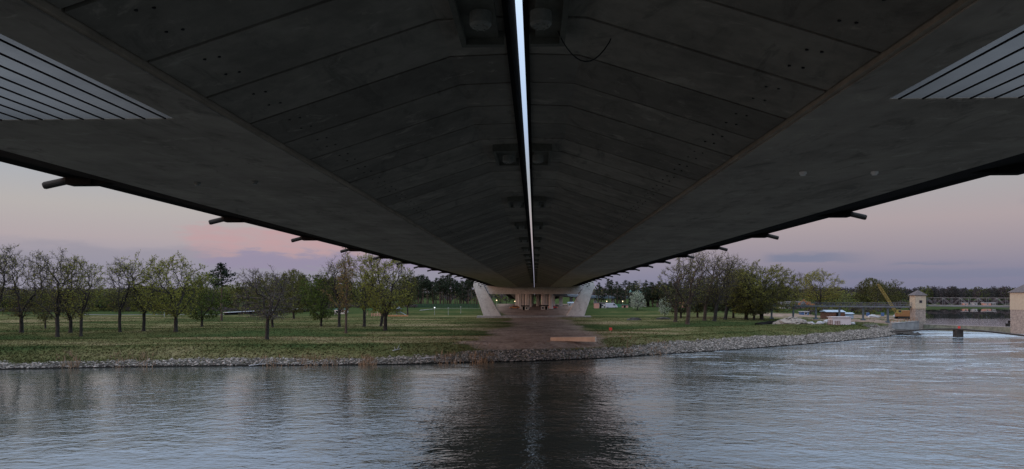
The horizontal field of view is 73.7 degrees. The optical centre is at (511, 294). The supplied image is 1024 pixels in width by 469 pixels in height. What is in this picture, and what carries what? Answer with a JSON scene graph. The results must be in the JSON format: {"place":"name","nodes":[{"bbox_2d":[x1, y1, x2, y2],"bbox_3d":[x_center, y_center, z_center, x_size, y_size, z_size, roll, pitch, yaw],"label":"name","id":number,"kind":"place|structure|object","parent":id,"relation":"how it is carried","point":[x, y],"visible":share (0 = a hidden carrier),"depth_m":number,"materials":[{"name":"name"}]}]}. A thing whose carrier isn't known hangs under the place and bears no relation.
{"place":"outdoors","nodes":[
{"label":"outdoors","id":0,"kind":"place"},
{"bbox_2d":[85,314,219,314],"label":"road","id":1,"kind":"structure","parent":0,"point":[135,314],"depth_m":270.64,"materials":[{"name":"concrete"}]},
{"bbox_2d":[0,295,1009,369],"bbox_3d":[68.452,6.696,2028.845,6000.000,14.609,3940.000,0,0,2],"label":"ground","id":2,"kind":"structure","parent":0,"point":[526,330],"depth_m":148.56,"materials":[{"name":"green plant"}]},
{"bbox_2d":[0,244,29,309],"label":"oak tree","id":3,"kind":"object","parent":2,"relation":"on","point":[2,288],"visible":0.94,"depth_m":135.11,"materials":[{"name":"green plant"}]},
{"bbox_2d":[0,243,54,332],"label":"oak tree","id":4,"kind":"object","parent":2,"relation":"on","point":[19,314],"visible":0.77,"depth_m":140.05,"materials":[{"name":"green plant"}]},
{"bbox_2d":[33,288,55,328],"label":"young tree","id":5,"kind":"object","parent":2,"relation":"on","point":[44,317],"visible":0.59,"depth_m":156.61,"materials":[{"name":"green plant"}]},
{"bbox_2d":[20,248,93,336],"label":"oak tree","id":6,"kind":"object","parent":2,"relation":"on","point":[58,308],"visible":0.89,"depth_m":130.01,"materials":[{"name":"green plant"}]},
{"bbox_2d":[46,253,96,332],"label":"oak tree","id":7,"kind":"object","parent":2,"relation":"on","point":[69,319],"visible":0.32,"depth_m":138.88,"materials":[{"name":"green plant"}]},
{"bbox_2d":[49,256,108,336],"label":"oak tree","id":8,"kind":"object","parent":2,"relation":"on","point":[86,301],"visible":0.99,"depth_m":131.22,"materials":[{"name":"green plant"}]},
{"bbox_2d":[88,291,108,306],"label":"bushy tree","id":9,"kind":"object","parent":2,"relation":"on","point":[100,298],"visible":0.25,"depth_m":334.54,"materials":[{"name":"green plant"}]},
{"bbox_2d":[100,291,117,309],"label":"bushy tree","id":10,"kind":"object","parent":2,"relation":"on","point":[108,299],"visible":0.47,"depth_m":320.05,"materials":[{"name":"green plant"}]},
{"bbox_2d":[97,255,142,331],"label":"oak tree","id":11,"kind":"object","parent":2,"relation":"on","point":[120,306],"visible":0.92,"depth_m":140.56,"materials":[{"name":"green plant"}]},
{"bbox_2d":[109,293,130,307],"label":"bushy tree","id":12,"kind":"object","parent":2,"relation":"on","point":[122,301],"visible":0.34,"depth_m":317.96,"materials":[{"name":"green plant"}]},
{"bbox_2d":[107,249,173,330],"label":"oak tree","id":13,"kind":"object","parent":2,"relation":"on","point":[143,312],"visible":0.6,"depth_m":143.47,"materials":[{"name":"green plant"}]},
{"bbox_2d":[133,251,211,331],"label":"oak tree","id":14,"kind":"object","parent":2,"relation":"on","point":[173,293],"visible":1,"depth_m":141.14,"materials":[{"name":"green plant"}]},
{"bbox_2d":[181,271,228,326],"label":"leafy tree","id":15,"kind":"object","parent":2,"relation":"on","point":[198,314],"visible":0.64,"depth_m":168.71,"materials":[{"name":"green plant"}]},
{"bbox_2d":[209,262,236,320],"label":"pine tree","id":16,"kind":"object","parent":2,"relation":"on","point":[221,269],"visible":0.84,"depth_m":209.87,"materials":[{"name":"green plant"}]},
{"bbox_2d":[224,284,239,303],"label":"mixed tree","id":17,"kind":"object","parent":2,"relation":"on","point":[229,291],"visible":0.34,"depth_m":347.81,"materials":[{"name":"green plant"}]},
{"bbox_2d":[229,281,244,310],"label":"mixed tree","id":18,"kind":"object","parent":2,"relation":"on","point":[237,289],"visible":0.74,"depth_m":327.41,"materials":[{"name":"green plant"}]},
{"bbox_2d":[239,281,255,306],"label":"mixed tree","id":19,"kind":"object","parent":2,"relation":"on","point":[248,293],"visible":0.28,"depth_m":328.95,"materials":[{"name":"green plant"}]},
{"bbox_2d":[223,309,305,314],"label":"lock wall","id":20,"kind":"structure","parent":2,"relation":"on","point":[234,313],"depth_m":273.13,"materials":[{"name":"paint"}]},
{"bbox_2d":[231,265,300,339],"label":"bare tree","id":21,"kind":"object","parent":2,"relation":"on","point":[269,315],"visible":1,"depth_m":117.98,"materials":[{"name":"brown plant"}]},
{"bbox_2d":[246,272,295,326],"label":"dark tree","id":22,"kind":"object","parent":2,"relation":"on","point":[267,295],"visible":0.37,"depth_m":165.39,"materials":[{"name":"green plant"}]},
{"bbox_2d":[277,269,309,318],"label":"dark tree","id":23,"kind":"object","parent":2,"relation":"on","point":[295,309],"visible":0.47,"depth_m":223.72,"materials":[{"name":"green plant"}]},
{"bbox_2d":[298,272,343,325],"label":"leafy tree","id":24,"kind":"object","parent":2,"relation":"on","point":[310,298],"visible":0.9,"depth_m":166.29,"materials":[{"name":"green plant"}]},
{"bbox_2d":[315,255,358,326],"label":"bare tree","id":25,"kind":"object","parent":2,"relation":"on","point":[331,266],"visible":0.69,"depth_m":164.20,"materials":[{"name":"green plant"}]},
{"bbox_2d":[321,247,356,332],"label":"poplar tree","id":26,"kind":"object","parent":2,"relation":"on","point":[344,298],"visible":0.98,"depth_m":141.84,"materials":[{"name":"green plant"}]},
{"bbox_2d":[332,253,390,326],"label":"oak tree","id":27,"kind":"object","parent":2,"relation":"on","point":[356,298],"visible":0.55,"depth_m":166.55,"materials":[{"name":"green plant"}]},
{"bbox_2d":[56,336,671,368],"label":"dry reeds","id":28,"kind":"object","parent":2,"relation":"on","point":[361,363],"visible":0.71,"depth_m":99.19,"materials":[{"name":"brown plant"}]},
{"bbox_2d":[358,254,413,330],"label":"oak tree","id":29,"kind":"object","parent":2,"relation":"on","point":[382,300],"visible":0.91,"depth_m":147.60,"materials":[{"name":"green plant"}]},
{"bbox_2d":[374,266,403,325],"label":"leaning tree","id":30,"kind":"object","parent":2,"relation":"on","point":[381,320],"visible":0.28,"depth_m":169.83,"materials":[{"name":"green plant"}]},
{"bbox_2d":[4,286,793,303],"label":"distant wood","id":31,"kind":"object","parent":2,"relation":"on","point":[491,296],"visible":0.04,"depth_m":457.67,"materials":[{"name":"green plant"}]},
{"bbox_2d":[397,268,418,314],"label":"dark tree","id":32,"kind":"object","parent":2,"relation":"on","point":[413,292],"visible":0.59,"depth_m":259.06,"materials":[{"name":"green plant"}]},
{"bbox_2d":[411,276,422,302],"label":"pine tree","id":33,"kind":"object","parent":2,"relation":"on","point":[418,291],"visible":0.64,"depth_m":334.58,"materials":[{"name":"green plant"}]},
{"bbox_2d":[418,276,428,303],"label":"pine tree","id":34,"kind":"object","parent":2,"relation":"on","point":[420,286],"visible":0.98,"depth_m":320.46,"materials":[{"name":"green plant"}]},
{"bbox_2d":[421,276,430,303],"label":"pine tree","id":35,"kind":"object","parent":2,"relation":"on","point":[425,280],"visible":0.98,"depth_m":320.24,"materials":[{"name":"green plant"}]},
{"bbox_2d":[424,281,438,303],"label":"pine tree","id":36,"kind":"object","parent":2,"relation":"on","point":[434,290],"visible":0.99,"depth_m":320.48,"materials":[{"name":"green plant"}]},
{"bbox_2d":[434,281,446,303],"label":"pine tree","id":37,"kind":"object","parent":2,"relation":"on","point":[441,286],"visible":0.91,"depth_m":335.74,"materials":[{"name":"green plant"}]},
{"bbox_2d":[437,275,448,303],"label":"pine tree","id":38,"kind":"object","parent":2,"relation":"on","point":[441,276],"visible":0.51,"depth_m":343.05,"materials":[{"name":"green plant"}]},
{"bbox_2d":[410,304,478,307],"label":"green fence","id":39,"kind":"object","parent":2,"relation":"on","point":[448,305],"visible":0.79,"depth_m":306.40,"materials":[{"name":"green metal"}]},
{"bbox_2d":[0,326,897,368],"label":"riprap stones","id":40,"kind":"object","parent":2,"relation":"on","point":[875,332],"visible":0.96,"depth_m":110.37,"materials":[{"name":"grey stone"}]},
{"bbox_2d":[443,280,456,303],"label":"pine tree","id":41,"kind":"object","parent":2,"relation":"on","point":[449,290],"visible":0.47,"depth_m":340.01,"materials":[{"name":"green plant"}]},
{"bbox_2d":[446,275,456,294],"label":"pine tree","id":42,"kind":"object","parent":2,"relation":"on","point":[451,279],"visible":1,"depth_m":329.10,"materials":[{"name":"green plant"}]},
{"bbox_2d":[0,316,903,365],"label":"grass tufts","id":43,"kind":"object","parent":2,"relation":"on","point":[173,340],"visible":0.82,"depth_m":126.22,"materials":[{"name":"green plant"}]},
{"bbox_2d":[0,297,909,314],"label":"scrub","id":44,"kind":"object","parent":2,"relation":"on","point":[857,310],"visible":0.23,"depth_m":304.47,"materials":[{"name":"green plant"}]},
{"bbox_2d":[457,281,466,299],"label":"pine tree","id":45,"kind":"object","parent":2,"relation":"on","point":[459,293],"visible":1,"depth_m":323.35,"materials":[{"name":"green plant"}]},
{"bbox_2d":[518,294,521,308],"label":"viaduct pillar","id":46,"kind":"structure","parent":2,"relation":"on","point":[519,300],"depth_m":297.11,"materials":[{"name":"concrete"}]},
{"bbox_2d":[0,0,533,298],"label":"bridge deck","id":47,"kind":"structure","parent":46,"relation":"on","point":[388,129],"depth_m":15.15,"materials":[{"name":"concrete"}]},
{"bbox_2d":[525,294,529,308],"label":"viaduct pillar","id":48,"kind":"structure","parent":2,"relation":"on","point":[527,299],"depth_m":297.01,"materials":[{"name":"concrete"}]},
{"bbox_2d":[473,281,594,317],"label":"bridge pier","id":49,"kind":"structure","parent":2,"relation":"on","point":[578,308],"depth_m":234.75,"materials":[{"name":"concrete"}]},
{"bbox_2d":[522,0,1023,298],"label":"bridge deck","id":50,"kind":"structure","parent":49,"relation":"on","point":[661,131],"depth_m":15.01,"materials":[{"name":"concrete"}]},
{"bbox_2d":[541,294,545,304],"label":"viaduct pillar","id":51,"kind":"structure","parent":2,"relation":"on","point":[543,299],"depth_m":296.77,"materials":[{"name":"concrete"}]},
{"bbox_2d":[549,294,552,308],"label":"viaduct pillar","id":52,"kind":"structure","parent":2,"relation":"on","point":[550,301],"depth_m":296.67,"materials":[{"name":"concrete"}]},
{"bbox_2d":[550,337,595,341],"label":"timber beam","id":53,"kind":"structure","parent":2,"relation":"on","point":[585,339],"depth_m":116.89,"materials":[{"name":"brown wood"}]},
{"bbox_2d":[553,294,628,305],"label":"curved ramp","id":54,"kind":"structure","parent":2,"relation":"on","point":[561,296],"depth_m":389.07,"materials":[{"name":"grey concrete"}]},
{"bbox_2d":[595,282,601,301],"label":"pine tree","id":55,"kind":"object","parent":2,"relation":"on","point":[598,291],"visible":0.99,"depth_m":359.97,"materials":[{"name":"green plant"}]},
{"bbox_2d":[593,302,605,307],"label":"cabin","id":56,"kind":"object","parent":2,"relation":"on","point":[601,304],"visible":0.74,"depth_m":306.39,"materials":[{"name":"tile"}]},
{"bbox_2d":[596,286,608,301],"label":"pine tree","id":57,"kind":"object","parent":2,"relation":"on","point":[602,297],"visible":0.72,"depth_m":370.08,"materials":[{"name":"green plant"}]},
{"bbox_2d":[605,278,610,302],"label":"pine tree","id":58,"kind":"object","parent":2,"relation":"on","point":[607,280],"visible":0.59,"depth_m":383.91,"materials":[{"name":"green plant"}]},
{"bbox_2d":[605,303,617,307],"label":"parked van","id":59,"kind":"object","parent":2,"relation":"on","point":[610,305],"visible":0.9,"depth_m":300.21,"materials":[{"name":"silver metal"}]},
{"bbox_2d":[607,279,617,302],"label":"pine tree","id":60,"kind":"object","parent":2,"relation":"on","point":[611,287],"visible":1,"depth_m":366.37,"materials":[{"name":"green plant"}]},
{"bbox_2d":[613,281,622,303],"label":"pine tree","id":61,"kind":"object","parent":2,"relation":"on","point":[616,291],"visible":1,"depth_m":364.50,"materials":[{"name":"green plant"}]},
{"bbox_2d":[615,286,624,303],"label":"pine tree","id":62,"kind":"object","parent":2,"relation":"on","point":[620,298],"visible":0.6,"depth_m":375.75,"materials":[{"name":"green plant"}]},
{"bbox_2d":[620,280,628,303],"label":"pine tree","id":63,"kind":"object","parent":2,"relation":"on","point":[623,284],"visible":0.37,"depth_m":384.53,"materials":[{"name":"green plant"}]},
{"bbox_2d":[622,281,632,299],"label":"pine tree","id":64,"kind":"object","parent":2,"relation":"on","point":[628,286],"visible":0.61,"depth_m":352.11,"materials":[{"name":"green plant"}]},
{"bbox_2d":[626,283,638,306],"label":"dark tree","id":65,"kind":"object","parent":2,"relation":"on","point":[633,288],"visible":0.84,"depth_m":325.21,"materials":[{"name":"green plant"}]},
{"bbox_2d":[629,291,645,309],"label":"blossom tree","id":66,"kind":"object","parent":2,"relation":"on","point":[637,300],"visible":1,"depth_m":271.41,"materials":[{"name":"white plant"}]},
{"bbox_2d":[631,282,657,305],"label":"dark tree","id":67,"kind":"object","parent":2,"relation":"on","point":[645,284],"visible":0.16,"depth_m":336.37,"materials":[{"name":"green plant"}]},
{"bbox_2d":[641,288,655,305],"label":"dark tree","id":68,"kind":"object","parent":2,"relation":"on","point":[646,294],"visible":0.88,"depth_m":318.22,"materials":[{"name":"green plant"}]},
{"bbox_2d":[645,282,658,306],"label":"dark tree","id":69,"kind":"object","parent":2,"relation":"on","point":[649,287],"visible":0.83,"depth_m":321.06,"materials":[{"name":"green plant"}]},
{"bbox_2d":[649,284,670,303],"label":"dark tree","id":70,"kind":"object","parent":2,"relation":"on","point":[653,295],"visible":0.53,"depth_m":320.51,"materials":[{"name":"green plant"}]},
{"bbox_2d":[658,299,670,314],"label":"blossom tree","id":71,"kind":"object","parent":2,"relation":"on","point":[661,308],"visible":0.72,"depth_m":248.31,"materials":[{"name":"white plant"}]},
{"bbox_2d":[659,275,696,317],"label":"dark tree","id":72,"kind":"object","parent":2,"relation":"on","point":[682,310],"visible":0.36,"depth_m":229.53,"materials":[{"name":"green plant"}]},
{"bbox_2d":[656,258,707,321],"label":"bare tree","id":73,"kind":"object","parent":2,"relation":"on","point":[677,302],"visible":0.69,"depth_m":193.89,"materials":[{"name":"brown plant"}]},
{"bbox_2d":[671,251,715,323],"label":"bare tree","id":74,"kind":"object","parent":2,"relation":"on","point":[690,299],"visible":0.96,"depth_m":181.41,"materials":[{"name":"brown plant"}]},
{"bbox_2d":[682,273,711,316],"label":"dark tree","id":75,"kind":"object","parent":2,"relation":"on","point":[697,309],"visible":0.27,"depth_m":237.75,"materials":[{"name":"green plant"}]},
{"bbox_2d":[696,270,725,312],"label":"dark tree","id":76,"kind":"object","parent":2,"relation":"on","point":[710,308],"visible":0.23,"depth_m":237.15,"materials":[{"name":"green plant"}]},
{"bbox_2d":[687,251,736,320],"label":"bare tree","id":77,"kind":"object","parent":2,"relation":"on","point":[705,303],"visible":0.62,"depth_m":203.22,"materials":[{"name":"brown plant"}]},
{"bbox_2d":[700,251,747,320],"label":"bare tree","id":78,"kind":"object","parent":2,"relation":"on","point":[720,297],"visible":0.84,"depth_m":200.47,"materials":[{"name":"brown plant"}]},
{"bbox_2d":[712,274,742,317],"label":"dark tree","id":79,"kind":"object","parent":2,"relation":"on","point":[723,309],"visible":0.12,"depth_m":231.62,"materials":[{"name":"green plant"}]},
{"bbox_2d":[711,255,758,319],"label":"bare tree","id":80,"kind":"object","parent":2,"relation":"on","point":[726,309],"visible":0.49,"depth_m":215.61,"materials":[{"name":"brown plant"}]},
{"bbox_2d":[725,266,767,319],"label":"budding tree","id":81,"kind":"object","parent":2,"relation":"on","point":[759,287],"visible":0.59,"depth_m":213.35,"materials":[{"name":"green plant"}]},
{"bbox_2d":[731,272,783,319],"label":"bushy tree","id":82,"kind":"object","parent":2,"relation":"on","point":[759,311],"visible":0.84,"depth_m":211.08,"materials":[{"name":"green plant"}]},
{"bbox_2d":[725,259,804,319],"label":"budding tree","id":83,"kind":"object","parent":2,"relation":"on","point":[782,281],"visible":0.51,"depth_m":214.64,"materials":[{"name":"green plant"}]},
{"bbox_2d":[768,279,786,300],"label":"dark tree","id":84,"kind":"object","parent":2,"relation":"on","point":[778,291],"visible":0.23,"depth_m":314.74,"materials":[{"name":"green plant"}]},
{"bbox_2d":[777,301,806,307],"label":"blue hall","id":85,"kind":"structure","parent":2,"relation":"on","point":[789,302],"depth_m":302.85,"materials":[{"name":"metal"}]},
{"bbox_2d":[778,272,813,300],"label":"bare tree","id":86,"kind":"object","parent":2,"relation":"on","point":[796,285],"visible":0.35,"depth_m":338.53,"materials":[{"name":"green plant"}]},
{"bbox_2d":[773,316,826,323],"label":"rubble heap","id":87,"kind":"object","parent":2,"relation":"on","point":[793,320],"visible":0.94,"depth_m":184.31,"materials":[{"name":"white stone"}]},
{"bbox_2d":[794,268,844,304],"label":"oak tree","id":88,"kind":"object","parent":2,"relation":"on","point":[810,277],"visible":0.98,"depth_m":291.31,"materials":[{"name":"green plant"}]},
{"bbox_2d":[729,302,911,322],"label":"steel walkway","id":89,"kind":"structure","parent":2,"relation":"on","point":[816,306],"depth_m":209.47,"materials":[{"name":"grey metal"}]},
{"bbox_2d":[819,310,844,318],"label":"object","id":90,"kind":"structure","parent":2,"relation":"on","point":[825,314],"depth_m":222.28,"materials":[{"name":"metal"}]},
{"bbox_2d":[828,317,850,324],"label":"site container","id":91,"kind":"object","parent":2,"relation":"on","point":[845,320],"visible":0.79,"depth_m":180.46,"materials":[{"name":"white metal"}]},
{"bbox_2d":[835,291,852,303],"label":"young tree","id":92,"kind":"object","parent":2,"relation":"on","point":[842,297],"visible":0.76,"depth_m":300.96,"materials":[{"name":"green plant"}]},
{"bbox_2d":[854,278,887,301],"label":"bushy tree","id":93,"kind":"object","parent":2,"relation":"on","point":[865,284],"visible":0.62,"depth_m":354.93,"materials":[{"name":"green plant"}]},
{"bbox_2d":[867,279,906,303],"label":"bushy tree","id":94,"kind":"object","parent":2,"relation":"on","point":[874,291],"visible":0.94,"depth_m":313.76,"materials":[{"name":"green plant"}]},
{"bbox_2d":[877,284,909,318],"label":"crawler crane","id":95,"kind":"object","parent":2,"relation":"on","point":[901,314],"visible":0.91,"depth_m":225.24,"materials":[{"name":"orange paint"}]},
{"bbox_2d":[892,292,907,303],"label":"bushy tree","id":96,"kind":"object","parent":2,"relation":"on","point":[906,296],"visible":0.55,"depth_m":330.92,"materials":[{"name":"green plant"}]},
{"bbox_2d":[888,321,918,329],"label":"quay wall","id":97,"kind":"structure","parent":2,"relation":"on","point":[911,325],"depth_m":188.54,"materials":[{"name":"concrete"}]},
{"bbox_2d":[793,285,1015,304],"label":"wood","id":98,"kind":"object","parent":2,"relation":"on","point":[952,294],"visible":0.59,"depth_m":524.97,"materials":[{"name":"green plant"}]},
{"bbox_2d":[890,330,921,335],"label":"dark boulders","id":99,"kind":"object","parent":2,"relation":"on","point":[909,333],"visible":0.86,"depth_m":171.06,"materials":[{"name":"grey stone"}]},
{"bbox_2d":[909,290,926,328],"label":"weir tower","id":100,"kind":"structure","parent":2,"relation":"on","point":[918,307],"depth_m":195.57,"materials":[{"name":"beige concrete"}]},
{"bbox_2d":[923,324,1009,332],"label":"weir gate","id":101,"kind":"structure","parent":2,"relation":"on","point":[1006,329],"depth_m":185.99,"materials":[{"name":"concrete"}]},
{"bbox_2d":[0,330,1023,468],"bbox_3d":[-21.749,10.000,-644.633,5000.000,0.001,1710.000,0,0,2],"label":"river","id":102,"kind":"structure","parent":0,"point":[932,399],"depth_m":58.11,"materials":[{"name":"grey liquid"}]},
{"bbox_2d":[895,326,1023,336],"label":"walkway","id":103,"kind":"structure","parent":102,"relation":"in","point":[958,332],"depth_m":161.21,"materials":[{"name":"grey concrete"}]},
{"bbox_2d":[1008,284,1023,333],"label":"weir tower","id":104,"kind":"structure","parent":102,"relation":"in","point":[1017,310],"depth_m":176.25,"materials":[{"name":"beige concrete"}]},
{"bbox_2d":[926,298,1009,306],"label":"truss footbridge","id":105,"kind":"object","parent":104,"relation":"attached to","point":[971,305],"visible":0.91,"depth_m":187.78,"materials":[{"name":"grey metal"}]},
{"bbox_2d":[0,0,1023,294],"label":"sky","id":106,"kind":"structure","parent":0,"point":[969,234],"materials":[{"name":"purple"}]},
{"bbox_2d":[925,307,1010,326],"bbox_3d":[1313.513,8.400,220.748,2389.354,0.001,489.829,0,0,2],"label":"reservoir","id":107,"kind":"object","parent":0,"point":[987,316],"depth_m":266.56,"materials":[{"name":"grey liquid"}]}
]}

